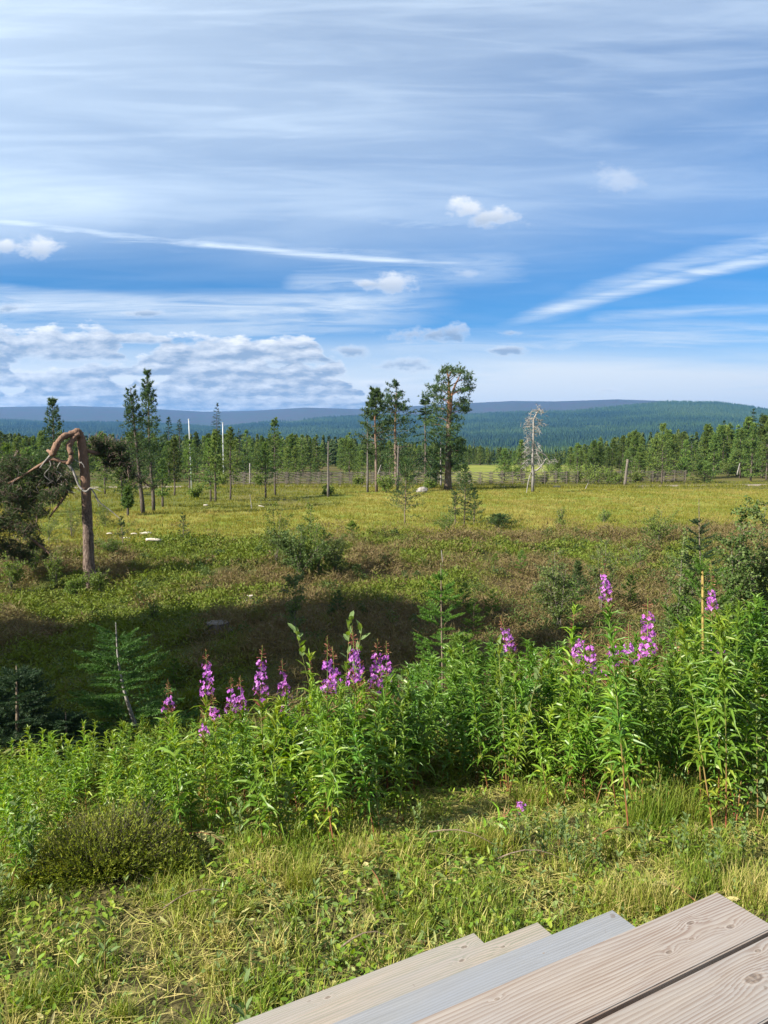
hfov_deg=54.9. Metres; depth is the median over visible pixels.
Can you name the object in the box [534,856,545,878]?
seedling
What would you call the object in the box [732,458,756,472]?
willow bush
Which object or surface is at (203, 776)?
fireweed
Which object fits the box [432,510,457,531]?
birch bush
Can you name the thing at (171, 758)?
fireweed
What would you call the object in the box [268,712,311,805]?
fireweed
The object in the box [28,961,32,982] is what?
seedling
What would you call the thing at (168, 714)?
fireweed
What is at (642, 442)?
pine tree
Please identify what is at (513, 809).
fallen fireweed
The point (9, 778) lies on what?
fireweed
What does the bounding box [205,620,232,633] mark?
rock
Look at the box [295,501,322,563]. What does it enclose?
birch bush
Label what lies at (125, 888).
seedling
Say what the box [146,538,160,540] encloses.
log
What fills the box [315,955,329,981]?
seedling
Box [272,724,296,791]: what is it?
fireweed
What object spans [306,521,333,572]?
birch bush
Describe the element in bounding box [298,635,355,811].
fireweed
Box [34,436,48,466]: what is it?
pine tree
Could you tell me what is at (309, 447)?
pine tree
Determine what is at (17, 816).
fireweed
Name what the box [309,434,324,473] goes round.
spruce tree
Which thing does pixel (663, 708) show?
fireweed
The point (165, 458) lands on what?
pine tree
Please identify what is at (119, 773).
fireweed
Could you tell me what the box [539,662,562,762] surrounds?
fireweed
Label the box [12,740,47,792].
fireweed
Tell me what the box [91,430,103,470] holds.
pine tree
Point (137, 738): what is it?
fireweed
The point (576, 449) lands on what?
pine tree
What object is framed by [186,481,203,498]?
willow bush
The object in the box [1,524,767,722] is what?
dwarf birch
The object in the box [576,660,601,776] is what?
fireweed
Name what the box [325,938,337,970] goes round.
seedling
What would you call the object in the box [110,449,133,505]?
pine tree
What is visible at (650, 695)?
fireweed
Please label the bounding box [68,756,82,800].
fireweed
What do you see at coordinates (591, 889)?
seedling
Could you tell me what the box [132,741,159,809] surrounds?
fireweed
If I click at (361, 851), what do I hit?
grass tuft
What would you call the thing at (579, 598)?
spruce seedling
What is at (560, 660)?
fireweed
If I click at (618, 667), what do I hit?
fireweed
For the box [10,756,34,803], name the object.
fireweed
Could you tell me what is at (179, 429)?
spruce tree
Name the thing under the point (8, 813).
fireweed
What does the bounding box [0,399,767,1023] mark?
ground
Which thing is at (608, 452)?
pine tree
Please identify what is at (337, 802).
sallow shoot
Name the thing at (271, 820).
fireweed
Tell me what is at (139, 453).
pine tree
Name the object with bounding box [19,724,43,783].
fireweed
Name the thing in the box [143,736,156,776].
fireweed
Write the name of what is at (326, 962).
seedling
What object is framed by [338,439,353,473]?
pine tree
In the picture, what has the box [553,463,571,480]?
willow bush
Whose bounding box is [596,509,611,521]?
birch bush
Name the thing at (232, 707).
fireweed
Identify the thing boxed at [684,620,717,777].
fireweed
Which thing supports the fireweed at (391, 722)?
on the ground at (116, 413)
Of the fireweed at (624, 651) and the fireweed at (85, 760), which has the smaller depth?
the fireweed at (85, 760)
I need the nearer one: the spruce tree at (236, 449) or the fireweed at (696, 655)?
the fireweed at (696, 655)
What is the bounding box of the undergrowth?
[168,595,767,802]
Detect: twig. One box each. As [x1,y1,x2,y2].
[163,888,229,908]
[341,931,396,947]
[429,829,502,850]
[496,849,558,858]
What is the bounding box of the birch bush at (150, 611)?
[146,598,161,621]
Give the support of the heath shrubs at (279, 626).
on the ground at (116, 413)
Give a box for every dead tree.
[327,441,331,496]
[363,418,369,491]
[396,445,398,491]
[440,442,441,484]
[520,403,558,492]
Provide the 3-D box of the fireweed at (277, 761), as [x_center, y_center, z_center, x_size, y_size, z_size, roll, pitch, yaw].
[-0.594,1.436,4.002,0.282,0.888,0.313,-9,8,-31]
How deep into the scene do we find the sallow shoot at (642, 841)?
3.85 m
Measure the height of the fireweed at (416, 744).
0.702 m
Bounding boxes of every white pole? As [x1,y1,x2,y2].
[188,419,191,487]
[222,422,223,473]
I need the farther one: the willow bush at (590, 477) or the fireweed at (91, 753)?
the willow bush at (590, 477)
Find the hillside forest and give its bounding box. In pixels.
[0,400,767,459]
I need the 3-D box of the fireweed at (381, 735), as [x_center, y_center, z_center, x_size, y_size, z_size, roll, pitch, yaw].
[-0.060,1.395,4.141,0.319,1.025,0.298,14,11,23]
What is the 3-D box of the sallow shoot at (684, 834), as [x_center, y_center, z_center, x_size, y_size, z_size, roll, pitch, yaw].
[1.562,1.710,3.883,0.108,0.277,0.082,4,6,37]
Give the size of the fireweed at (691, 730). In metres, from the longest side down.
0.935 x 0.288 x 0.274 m
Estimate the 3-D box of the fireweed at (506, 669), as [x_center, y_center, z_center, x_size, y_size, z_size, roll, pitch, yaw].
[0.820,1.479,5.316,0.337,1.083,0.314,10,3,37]
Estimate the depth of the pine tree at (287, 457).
106.74 m
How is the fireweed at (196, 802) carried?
on the ground at (116, 413)
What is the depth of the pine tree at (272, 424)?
63.59 m
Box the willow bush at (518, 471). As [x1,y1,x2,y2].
[508,466,529,479]
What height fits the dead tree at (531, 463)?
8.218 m
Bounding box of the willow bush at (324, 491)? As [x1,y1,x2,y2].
[322,484,334,495]
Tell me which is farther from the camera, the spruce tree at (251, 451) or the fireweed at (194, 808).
the spruce tree at (251, 451)
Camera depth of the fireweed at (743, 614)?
5.82 m
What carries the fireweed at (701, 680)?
on the ground at (116, 413)
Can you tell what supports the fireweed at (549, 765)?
on the ground at (116, 413)
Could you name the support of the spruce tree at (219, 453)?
on the ground at (116, 413)
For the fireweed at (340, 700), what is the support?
on the ground at (116, 413)
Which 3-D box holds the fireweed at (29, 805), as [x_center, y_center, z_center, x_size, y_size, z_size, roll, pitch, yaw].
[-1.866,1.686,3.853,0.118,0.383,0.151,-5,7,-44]
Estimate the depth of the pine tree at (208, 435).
113.39 m
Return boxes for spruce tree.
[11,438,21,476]
[98,433,112,479]
[163,416,173,444]
[175,419,187,471]
[180,453,189,477]
[210,402,221,451]
[212,436,224,475]
[229,439,246,480]
[232,428,248,475]
[249,439,256,469]
[275,438,285,475]
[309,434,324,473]
[377,445,383,475]
[379,445,386,473]
[406,392,443,486]
[577,450,584,475]
[636,443,645,475]
[687,434,697,470]
[690,442,698,470]
[715,434,730,474]
[724,423,734,471]
[727,425,743,475]
[751,408,757,429]
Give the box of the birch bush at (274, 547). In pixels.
[260,501,293,559]
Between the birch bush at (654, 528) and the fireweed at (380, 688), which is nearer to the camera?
the fireweed at (380, 688)
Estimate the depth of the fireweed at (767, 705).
4.38 m
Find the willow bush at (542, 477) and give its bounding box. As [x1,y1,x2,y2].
[535,473,550,483]
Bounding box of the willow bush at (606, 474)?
[595,465,614,483]
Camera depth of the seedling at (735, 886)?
3.53 m
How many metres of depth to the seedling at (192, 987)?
2.88 m
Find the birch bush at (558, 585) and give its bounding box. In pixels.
[521,549,588,636]
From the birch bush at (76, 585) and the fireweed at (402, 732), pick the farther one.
the birch bush at (76, 585)
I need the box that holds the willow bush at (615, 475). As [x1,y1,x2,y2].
[605,469,628,483]
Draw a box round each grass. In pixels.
[0,480,767,560]
[0,745,767,1023]
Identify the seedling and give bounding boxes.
[3,872,15,898]
[15,936,22,961]
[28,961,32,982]
[38,987,44,1013]
[45,884,56,904]
[57,911,64,931]
[64,955,72,980]
[67,907,79,940]
[95,917,120,974]
[117,979,125,999]
[123,875,132,898]
[136,938,144,968]
[152,989,160,1023]
[162,656,185,687]
[191,975,197,1001]
[205,897,220,934]
[213,952,225,975]
[229,968,253,1021]
[243,966,251,995]
[262,876,271,905]
[267,875,275,894]
[282,938,288,973]
[304,915,309,940]
[311,878,323,910]
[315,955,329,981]
[324,959,332,985]
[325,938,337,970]
[328,589,345,615]
[348,895,355,923]
[393,872,403,905]
[421,921,427,944]
[450,582,473,612]
[460,596,489,633]
[483,588,503,620]
[486,875,497,892]
[490,553,500,566]
[490,908,501,929]
[514,550,529,572]
[525,880,536,906]
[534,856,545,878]
[563,578,590,626]
[564,855,577,881]
[588,885,599,910]
[616,850,626,880]
[619,573,643,607]
[637,842,644,864]
[733,877,739,896]
[750,828,755,859]
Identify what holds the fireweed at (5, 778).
on the ground at (116, 413)
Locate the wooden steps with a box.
[236,893,767,1023]
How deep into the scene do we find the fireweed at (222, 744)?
5.62 m
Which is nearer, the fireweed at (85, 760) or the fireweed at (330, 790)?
the fireweed at (330, 790)
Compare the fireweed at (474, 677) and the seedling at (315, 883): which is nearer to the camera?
the seedling at (315, 883)
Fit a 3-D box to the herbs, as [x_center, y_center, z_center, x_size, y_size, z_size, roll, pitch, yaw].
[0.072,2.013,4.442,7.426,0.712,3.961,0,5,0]
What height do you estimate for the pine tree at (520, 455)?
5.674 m
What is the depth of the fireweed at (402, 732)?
4.32 m
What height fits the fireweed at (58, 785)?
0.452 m
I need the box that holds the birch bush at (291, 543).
[266,518,330,574]
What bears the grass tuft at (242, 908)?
on the ground at (116, 413)
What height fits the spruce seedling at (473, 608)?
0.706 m
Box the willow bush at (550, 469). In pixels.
[537,460,555,474]
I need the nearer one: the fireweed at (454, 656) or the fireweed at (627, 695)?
the fireweed at (627, 695)
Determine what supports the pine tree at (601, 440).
on the ground at (116, 413)
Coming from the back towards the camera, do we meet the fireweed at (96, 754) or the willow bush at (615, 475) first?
the willow bush at (615, 475)
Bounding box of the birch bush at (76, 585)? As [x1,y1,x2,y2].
[63,572,88,595]
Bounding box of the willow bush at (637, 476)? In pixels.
[627,468,647,482]
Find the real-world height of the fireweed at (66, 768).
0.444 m
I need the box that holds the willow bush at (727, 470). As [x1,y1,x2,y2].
[715,459,738,475]
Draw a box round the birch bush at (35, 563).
[19,538,44,571]
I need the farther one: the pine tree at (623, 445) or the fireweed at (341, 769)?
the pine tree at (623, 445)
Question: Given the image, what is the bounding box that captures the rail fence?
[231,470,686,484]
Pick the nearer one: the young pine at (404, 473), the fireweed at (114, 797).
the fireweed at (114, 797)
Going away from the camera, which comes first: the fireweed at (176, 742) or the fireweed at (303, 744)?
the fireweed at (303, 744)
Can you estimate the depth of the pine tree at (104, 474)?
65.64 m
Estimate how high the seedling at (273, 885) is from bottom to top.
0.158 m
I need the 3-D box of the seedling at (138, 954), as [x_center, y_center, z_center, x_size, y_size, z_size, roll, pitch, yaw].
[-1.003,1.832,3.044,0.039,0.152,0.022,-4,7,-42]
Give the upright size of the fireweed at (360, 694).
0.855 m
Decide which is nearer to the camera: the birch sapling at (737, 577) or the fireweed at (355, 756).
the fireweed at (355, 756)
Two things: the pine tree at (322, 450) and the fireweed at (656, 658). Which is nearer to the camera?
the fireweed at (656, 658)
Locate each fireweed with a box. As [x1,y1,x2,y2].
[0,757,13,786]
[0,758,14,825]
[0,765,38,837]
[0,771,19,847]
[0,784,16,850]
[0,789,12,840]
[0,799,26,860]
[0,816,30,885]
[0,821,7,857]
[3,737,19,777]
[4,772,24,821]
[6,804,28,872]
[7,769,29,821]
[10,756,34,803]
[11,795,45,861]
[12,740,25,779]
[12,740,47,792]
[15,745,40,806]
[16,758,35,800]
[17,796,48,844]
[18,801,40,859]
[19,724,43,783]
[22,748,47,811]
[25,773,46,812]
[27,743,44,777]
[28,775,45,815]
[29,727,52,797]
[31,785,51,845]
[35,779,58,833]
[36,730,53,780]
[39,730,63,804]
[40,772,67,829]
[42,739,71,813]
[46,793,72,842]
[47,756,72,819]
[50,761,85,827]
[53,746,77,810]
[56,737,84,799]
[56,760,76,823]
[57,737,82,801]
[58,774,83,827]
[60,733,77,772]
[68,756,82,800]
[70,759,85,807]
[71,720,100,824]
[71,746,93,803]
[80,759,93,797]
[81,719,102,776]
[85,735,98,766]
[86,762,120,826]
[87,730,104,785]
[92,729,120,792]
[93,751,113,808]
[93,761,121,812]
[98,729,120,787]
[98,732,126,805]
[101,742,125,781]
[108,754,126,806]
[108,777,122,813]
[108,785,122,820]
[109,718,134,763]
[114,764,135,821]
[114,781,129,815]
[115,720,132,771]
[115,786,149,823]
[117,723,135,764]
[117,738,131,759]
[119,744,155,808]
[121,766,141,796]
[124,781,150,814]
[124,791,140,818]
[125,738,149,786]
[128,732,154,786]
[128,762,161,830]
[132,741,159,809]
[135,771,150,817]
[136,714,149,753]
[140,765,160,824]
[142,745,159,791]
[143,731,159,767]
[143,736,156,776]
[144,769,168,825]
[145,719,165,768]
[148,744,161,777]
[148,751,183,830]
[148,755,173,829]
[150,681,195,782]
[154,711,210,839]
[157,766,174,829]
[157,769,191,832]
[161,773,188,840]
[162,741,187,831]
[164,719,181,774]
[166,719,185,773]
[169,733,188,792]
[175,749,207,831]
[176,649,232,796]
[179,766,203,830]
[180,745,199,818]
[181,732,190,772]
[185,738,210,806]
[193,716,221,804]
[194,692,241,813]
[194,711,222,817]
[195,718,222,768]
[200,766,225,833]
[205,742,245,833]
[205,747,243,823]
[212,711,252,810]
[213,679,248,801]
[217,715,232,766]
[221,678,260,804]
[233,729,247,793]
[234,734,261,810]
[234,744,284,850]
[235,645,286,781]
[237,727,252,771]
[237,748,258,810]
[244,709,273,782]
[245,720,255,755]
[246,769,283,823]
[247,695,299,845]
[248,698,272,775]
[251,738,270,793]
[252,769,288,843]
[253,772,280,829]
[254,739,284,793]
[261,659,307,804]
[265,709,285,786]
[265,726,307,809]
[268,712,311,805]
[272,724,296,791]
[276,711,308,809]
[285,649,326,801]
[289,702,309,805]
[289,757,326,845]
[290,715,314,807]
[294,696,327,807]
[297,686,349,851]
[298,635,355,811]
[298,765,322,829]
[302,702,338,810]
[303,720,345,814]
[303,724,348,820]
[305,646,367,798]
[305,714,319,805]
[311,716,354,845]
[312,718,346,800]
[317,744,366,822]
[320,685,352,821]
[336,719,370,808]
[338,627,391,805]
[341,702,389,837]
[342,634,383,790]
[345,679,371,769]
[347,673,398,826]
[357,672,384,782]
[361,639,400,800]
[361,707,383,801]
[362,642,404,792]
[373,667,398,750]
[378,682,396,791]
[378,700,410,789]
[383,737,420,823]
[384,678,426,796]
[385,700,421,823]
[393,667,425,790]
[398,688,416,794]
[401,699,427,785]
[405,676,444,789]
[406,695,440,793]
[410,732,422,788]
[433,686,458,757]
[434,716,461,786]
[442,644,471,744]
[444,670,478,753]
[446,653,468,731]
[450,724,475,780]
[451,657,468,741]
[455,647,493,784]
[455,740,471,780]
[456,664,494,785]
[457,662,488,746]
[462,799,530,841]
[464,681,498,788]
[464,697,484,775]
[470,661,491,749]
[480,644,517,784]
[480,671,503,747]
[481,692,512,783]
[483,650,513,723]
[485,682,514,789]
[487,669,522,783]
[490,616,538,784]
[493,656,516,753]
[494,704,522,790]
[496,641,518,734]
[496,713,534,796]
[509,639,546,748]
[511,670,538,777]
[519,708,563,808]
[524,666,552,764]
[530,704,565,798]
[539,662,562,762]
[540,602,583,772]
[540,648,558,754]
[543,659,570,771]
[543,671,565,753]
[546,628,593,788]
[547,721,588,805]
[548,665,582,781]
[553,654,583,767]
[553,661,596,785]
[555,707,595,790]
[558,631,605,786]
[559,686,584,774]
[565,673,607,801]
[566,659,590,724]
[575,706,602,795]
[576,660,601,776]
[578,634,599,724]
[578,644,637,786]
[579,662,601,734]
[588,554,655,825]
[589,681,625,808]
[589,684,634,804]
[590,625,632,782]
[590,673,627,790]
[592,654,608,754]
[595,656,651,807]
[598,622,652,787]
[599,640,627,700]
[612,671,638,785]
[615,654,667,802]
[621,595,677,791]
[628,698,684,799]
[629,667,665,792]
[631,672,677,803]
[632,654,662,744]
[638,637,662,705]
[640,646,676,793]
[643,663,678,771]
[649,626,703,791]
[650,670,693,798]
[652,649,708,796]
[657,653,691,788]
[658,654,684,743]
[664,634,691,697]
[667,626,715,802]
[668,616,725,827]
[675,614,730,798]
[679,645,698,783]
[680,664,712,778]
[683,679,716,802]
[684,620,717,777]
[689,654,746,808]
[690,564,743,817]
[690,611,747,819]
[692,620,755,828]
[692,658,745,791]
[694,652,746,807]
[698,632,753,781]
[710,597,756,804]
[713,601,763,789]
[715,639,765,795]
[717,667,767,827]
[728,632,767,825]
[730,591,767,752]
[732,609,754,734]
[734,599,767,769]
[743,660,767,785]
[753,606,767,777]
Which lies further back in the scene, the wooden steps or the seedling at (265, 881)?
the seedling at (265, 881)
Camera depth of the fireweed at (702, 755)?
4.25 m
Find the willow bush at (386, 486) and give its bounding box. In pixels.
[373,473,399,490]
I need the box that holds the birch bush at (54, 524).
[36,513,65,542]
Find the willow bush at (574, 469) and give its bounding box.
[564,463,589,482]
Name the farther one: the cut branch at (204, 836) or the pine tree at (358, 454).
the pine tree at (358, 454)
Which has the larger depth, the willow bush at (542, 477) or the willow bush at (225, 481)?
the willow bush at (542, 477)
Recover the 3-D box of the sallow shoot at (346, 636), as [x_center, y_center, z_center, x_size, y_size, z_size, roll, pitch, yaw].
[-0.346,1.344,5.011,0.614,1.345,0.237,2,5,24]
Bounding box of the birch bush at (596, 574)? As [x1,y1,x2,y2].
[581,535,629,611]
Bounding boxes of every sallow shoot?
[0,793,34,877]
[0,862,8,908]
[17,815,41,884]
[228,796,245,841]
[272,780,297,841]
[288,610,369,754]
[304,802,316,840]
[318,767,342,835]
[358,755,384,836]
[397,670,437,788]
[412,802,424,834]
[491,838,503,865]
[492,634,547,791]
[505,812,519,846]
[518,823,531,868]
[533,811,552,858]
[553,803,566,847]
[559,816,579,863]
[573,839,587,878]
[588,827,602,863]
[634,819,650,863]
[655,740,676,800]
[669,811,689,856]
[675,624,707,787]
[702,826,725,878]
[729,813,748,863]
[746,699,767,826]
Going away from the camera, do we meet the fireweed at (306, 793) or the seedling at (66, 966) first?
the seedling at (66, 966)
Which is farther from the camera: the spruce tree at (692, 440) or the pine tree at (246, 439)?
the spruce tree at (692, 440)
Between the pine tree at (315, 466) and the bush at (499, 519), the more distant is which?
the pine tree at (315, 466)
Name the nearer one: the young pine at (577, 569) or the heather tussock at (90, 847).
the heather tussock at (90, 847)
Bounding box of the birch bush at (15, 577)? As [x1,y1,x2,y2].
[0,550,27,587]
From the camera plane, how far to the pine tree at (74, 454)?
134.09 m
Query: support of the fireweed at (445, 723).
on the ground at (116, 413)
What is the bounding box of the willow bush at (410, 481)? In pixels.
[401,470,414,484]
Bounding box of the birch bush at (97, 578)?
[84,567,111,593]
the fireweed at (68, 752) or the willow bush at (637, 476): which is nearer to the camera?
the fireweed at (68, 752)
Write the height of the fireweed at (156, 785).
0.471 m
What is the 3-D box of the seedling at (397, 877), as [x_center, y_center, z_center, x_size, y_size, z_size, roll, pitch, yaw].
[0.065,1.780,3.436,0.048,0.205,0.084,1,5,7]
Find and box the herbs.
[0,747,766,1021]
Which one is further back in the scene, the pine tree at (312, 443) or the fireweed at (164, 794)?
the pine tree at (312, 443)
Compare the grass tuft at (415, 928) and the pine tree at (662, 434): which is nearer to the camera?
the grass tuft at (415, 928)
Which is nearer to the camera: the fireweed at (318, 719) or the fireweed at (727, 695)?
the fireweed at (318, 719)
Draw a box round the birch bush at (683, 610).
[650,526,719,662]
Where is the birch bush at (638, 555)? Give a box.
[621,542,649,572]
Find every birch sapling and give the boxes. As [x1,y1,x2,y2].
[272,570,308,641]
[705,495,767,680]
[739,499,767,666]
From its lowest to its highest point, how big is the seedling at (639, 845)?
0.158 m
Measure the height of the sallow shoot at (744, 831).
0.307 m
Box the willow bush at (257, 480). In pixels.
[250,468,264,484]
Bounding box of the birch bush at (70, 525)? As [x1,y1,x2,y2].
[59,498,82,535]
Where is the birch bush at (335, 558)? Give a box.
[320,534,350,571]
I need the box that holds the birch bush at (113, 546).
[97,532,122,554]
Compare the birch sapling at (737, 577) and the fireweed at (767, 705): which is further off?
the birch sapling at (737, 577)
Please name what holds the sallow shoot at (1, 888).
on the ground at (116, 413)
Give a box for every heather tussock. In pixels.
[4,841,81,892]
[19,784,188,901]
[129,828,208,886]
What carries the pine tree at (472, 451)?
on the ground at (116, 413)
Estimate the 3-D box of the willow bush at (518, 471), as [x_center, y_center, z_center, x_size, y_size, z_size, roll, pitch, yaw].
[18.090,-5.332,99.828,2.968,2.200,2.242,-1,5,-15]
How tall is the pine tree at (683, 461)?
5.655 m
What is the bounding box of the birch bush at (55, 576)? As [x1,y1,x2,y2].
[42,545,67,587]
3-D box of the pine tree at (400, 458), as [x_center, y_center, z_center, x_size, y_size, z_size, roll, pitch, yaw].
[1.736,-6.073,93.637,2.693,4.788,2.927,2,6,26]
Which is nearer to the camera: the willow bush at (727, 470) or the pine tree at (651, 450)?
the pine tree at (651, 450)
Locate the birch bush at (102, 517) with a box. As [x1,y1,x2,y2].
[93,501,116,526]
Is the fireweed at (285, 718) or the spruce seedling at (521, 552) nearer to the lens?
the fireweed at (285, 718)
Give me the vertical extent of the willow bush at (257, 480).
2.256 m
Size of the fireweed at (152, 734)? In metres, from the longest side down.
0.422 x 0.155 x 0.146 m
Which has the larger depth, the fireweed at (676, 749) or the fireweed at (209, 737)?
the fireweed at (209, 737)
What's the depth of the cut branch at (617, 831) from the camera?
3.98 m
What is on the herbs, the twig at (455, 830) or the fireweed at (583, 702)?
the twig at (455, 830)
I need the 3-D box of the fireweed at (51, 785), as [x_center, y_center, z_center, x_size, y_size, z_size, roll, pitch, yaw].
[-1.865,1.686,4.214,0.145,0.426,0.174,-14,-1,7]
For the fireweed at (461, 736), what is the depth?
5.23 m
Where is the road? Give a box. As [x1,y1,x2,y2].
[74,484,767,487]
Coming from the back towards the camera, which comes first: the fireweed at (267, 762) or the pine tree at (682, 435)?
the pine tree at (682, 435)
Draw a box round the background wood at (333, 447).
[4,429,757,466]
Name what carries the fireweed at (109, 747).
on the ground at (116, 413)
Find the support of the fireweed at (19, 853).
on the ground at (116, 413)
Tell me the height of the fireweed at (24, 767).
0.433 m
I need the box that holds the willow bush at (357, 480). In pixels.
[352,473,365,484]
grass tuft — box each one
[0,965,60,1009]
[103,985,148,1023]
[190,956,234,984]
[220,892,262,920]
[274,849,330,896]
[331,829,381,865]
[396,910,442,938]
[455,812,534,857]
[504,773,578,810]
[575,865,663,921]
[591,762,693,832]
[604,858,717,919]
[644,769,730,828]
[710,852,767,909]
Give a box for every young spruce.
[0,663,78,767]
[0,687,41,753]
[16,708,117,762]
[67,621,201,737]
[393,563,482,710]
[436,632,505,742]
[660,555,758,786]
[674,500,724,643]
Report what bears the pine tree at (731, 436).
on the ground at (116, 413)
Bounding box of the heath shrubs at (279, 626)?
[0,515,767,798]
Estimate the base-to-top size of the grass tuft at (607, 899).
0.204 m
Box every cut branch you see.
[183,831,236,851]
[359,862,386,899]
[590,825,641,842]
[637,877,695,901]
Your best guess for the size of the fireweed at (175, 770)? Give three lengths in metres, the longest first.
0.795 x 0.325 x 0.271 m
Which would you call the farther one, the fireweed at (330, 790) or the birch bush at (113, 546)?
the birch bush at (113, 546)
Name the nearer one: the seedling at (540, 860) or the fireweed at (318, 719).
the seedling at (540, 860)
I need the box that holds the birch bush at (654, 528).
[638,505,679,540]
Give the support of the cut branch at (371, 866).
on the ground at (116, 413)
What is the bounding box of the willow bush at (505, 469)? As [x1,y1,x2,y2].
[495,463,516,473]
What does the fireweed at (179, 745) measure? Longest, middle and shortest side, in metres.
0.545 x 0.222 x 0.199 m
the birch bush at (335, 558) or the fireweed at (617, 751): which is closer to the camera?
the fireweed at (617, 751)
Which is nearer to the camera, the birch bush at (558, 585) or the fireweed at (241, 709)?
the fireweed at (241, 709)
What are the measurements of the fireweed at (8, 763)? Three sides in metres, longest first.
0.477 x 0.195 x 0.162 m
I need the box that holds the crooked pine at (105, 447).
[0,428,161,587]
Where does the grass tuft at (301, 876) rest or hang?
on the ground at (116, 413)
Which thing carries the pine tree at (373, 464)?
on the ground at (116, 413)
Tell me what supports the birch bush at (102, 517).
on the ground at (116, 413)
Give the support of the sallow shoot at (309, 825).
on the ground at (116, 413)
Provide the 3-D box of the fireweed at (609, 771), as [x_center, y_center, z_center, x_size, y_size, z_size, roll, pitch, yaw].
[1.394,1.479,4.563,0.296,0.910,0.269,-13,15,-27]
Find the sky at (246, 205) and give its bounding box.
[0,0,767,411]
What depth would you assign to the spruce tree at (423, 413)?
74.95 m
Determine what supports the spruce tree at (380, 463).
on the ground at (116, 413)
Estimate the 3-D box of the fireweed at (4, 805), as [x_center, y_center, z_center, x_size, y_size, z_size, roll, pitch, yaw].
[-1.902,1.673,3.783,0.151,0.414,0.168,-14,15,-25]
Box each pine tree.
[0,434,10,458]
[0,441,25,516]
[12,436,23,452]
[12,446,49,505]
[20,439,27,461]
[22,437,39,472]
[27,435,40,472]
[34,396,70,483]
[34,431,52,469]
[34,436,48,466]
[59,439,77,465]
[62,437,78,467]
[78,441,95,475]
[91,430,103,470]
[91,456,118,493]
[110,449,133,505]
[115,384,164,513]
[119,486,134,514]
[128,431,136,471]
[130,368,169,510]
[131,433,149,475]
[147,437,161,476]
[154,457,173,506]
[159,445,170,478]
[161,440,179,481]
[166,437,181,495]
[170,440,186,481]
[176,436,185,456]
[179,439,197,489]
[182,434,195,466]
[189,440,200,473]
[191,431,203,472]
[195,437,221,501]
[197,433,219,475]
[199,435,206,469]
[206,432,223,501]
[210,429,222,468]
[219,434,229,471]
[220,426,242,499]
[222,434,234,472]
[238,430,256,467]
[240,443,253,471]
[240,449,249,475]
[252,442,258,468]
[252,442,278,496]
[254,435,269,470]
[259,417,289,495]
[272,439,284,470]
[281,436,294,469]
[284,432,300,474]
[290,446,301,479]
[295,437,307,470]
[296,435,308,470]
[299,450,307,474]
[305,437,312,472]
[305,438,324,464]
[310,457,319,478]
[317,444,326,467]
[335,439,344,469]
[337,432,358,464]
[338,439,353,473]
[339,440,358,479]
[352,386,396,491]
[354,452,360,471]
[355,450,366,475]
[365,451,373,471]
[368,378,424,485]
[371,448,379,470]
[382,441,393,475]
[389,449,406,476]
[391,445,406,479]
[410,444,417,469]
[413,445,423,471]
[415,362,476,489]
[442,449,456,477]
[471,448,475,462]
[476,446,483,462]
[485,447,489,463]
[493,448,515,479]
[497,447,502,462]
[511,439,529,480]
[511,451,515,462]
[552,459,560,474]
[565,447,575,469]
[568,442,585,469]
[584,454,590,469]
[586,440,600,472]
[587,444,595,470]
[594,441,605,470]
[597,437,605,468]
[601,446,615,469]
[603,439,619,471]
[613,435,630,468]
[621,432,631,473]
[621,451,632,476]
[622,440,645,469]
[625,429,645,471]
[632,446,645,472]
[639,436,647,469]
[644,438,659,478]
[645,437,669,481]
[650,423,680,482]
[650,448,667,479]
[660,430,671,474]
[667,434,680,472]
[673,431,696,473]
[677,440,693,479]
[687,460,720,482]
[694,423,719,472]
[695,423,718,476]
[696,435,714,476]
[704,434,724,476]
[715,424,731,467]
[717,434,734,472]
[720,426,731,462]
[729,434,746,475]
[730,429,748,477]
[736,422,764,481]
[742,416,758,472]
[743,420,755,467]
[748,415,767,477]
[756,420,767,479]
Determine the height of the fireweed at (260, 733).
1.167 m
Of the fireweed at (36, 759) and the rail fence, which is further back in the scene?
the rail fence
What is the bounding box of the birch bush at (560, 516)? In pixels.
[554,507,566,525]
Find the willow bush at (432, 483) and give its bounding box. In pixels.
[422,474,438,488]
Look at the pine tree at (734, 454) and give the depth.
114.99 m
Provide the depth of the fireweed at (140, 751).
4.31 m
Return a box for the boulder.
[416,487,427,492]
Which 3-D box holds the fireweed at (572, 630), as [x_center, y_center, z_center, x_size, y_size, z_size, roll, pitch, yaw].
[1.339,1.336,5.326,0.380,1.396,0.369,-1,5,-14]
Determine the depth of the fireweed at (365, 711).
5.11 m
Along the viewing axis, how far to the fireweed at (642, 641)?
5.88 m
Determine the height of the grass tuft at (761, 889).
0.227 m
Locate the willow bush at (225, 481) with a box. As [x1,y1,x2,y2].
[217,469,229,484]
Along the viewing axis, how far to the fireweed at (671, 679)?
5.37 m
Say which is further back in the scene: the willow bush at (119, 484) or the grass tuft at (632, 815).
the willow bush at (119, 484)
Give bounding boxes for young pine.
[115,516,129,542]
[177,512,190,536]
[340,520,363,540]
[384,458,425,522]
[443,462,482,523]
[448,491,463,525]
[463,487,484,523]
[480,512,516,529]
[562,560,592,602]
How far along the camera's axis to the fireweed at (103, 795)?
4.19 m
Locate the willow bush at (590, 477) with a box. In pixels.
[576,463,607,483]
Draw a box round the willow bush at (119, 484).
[114,477,137,493]
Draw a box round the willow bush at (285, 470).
[278,467,293,483]
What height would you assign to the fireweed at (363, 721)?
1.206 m

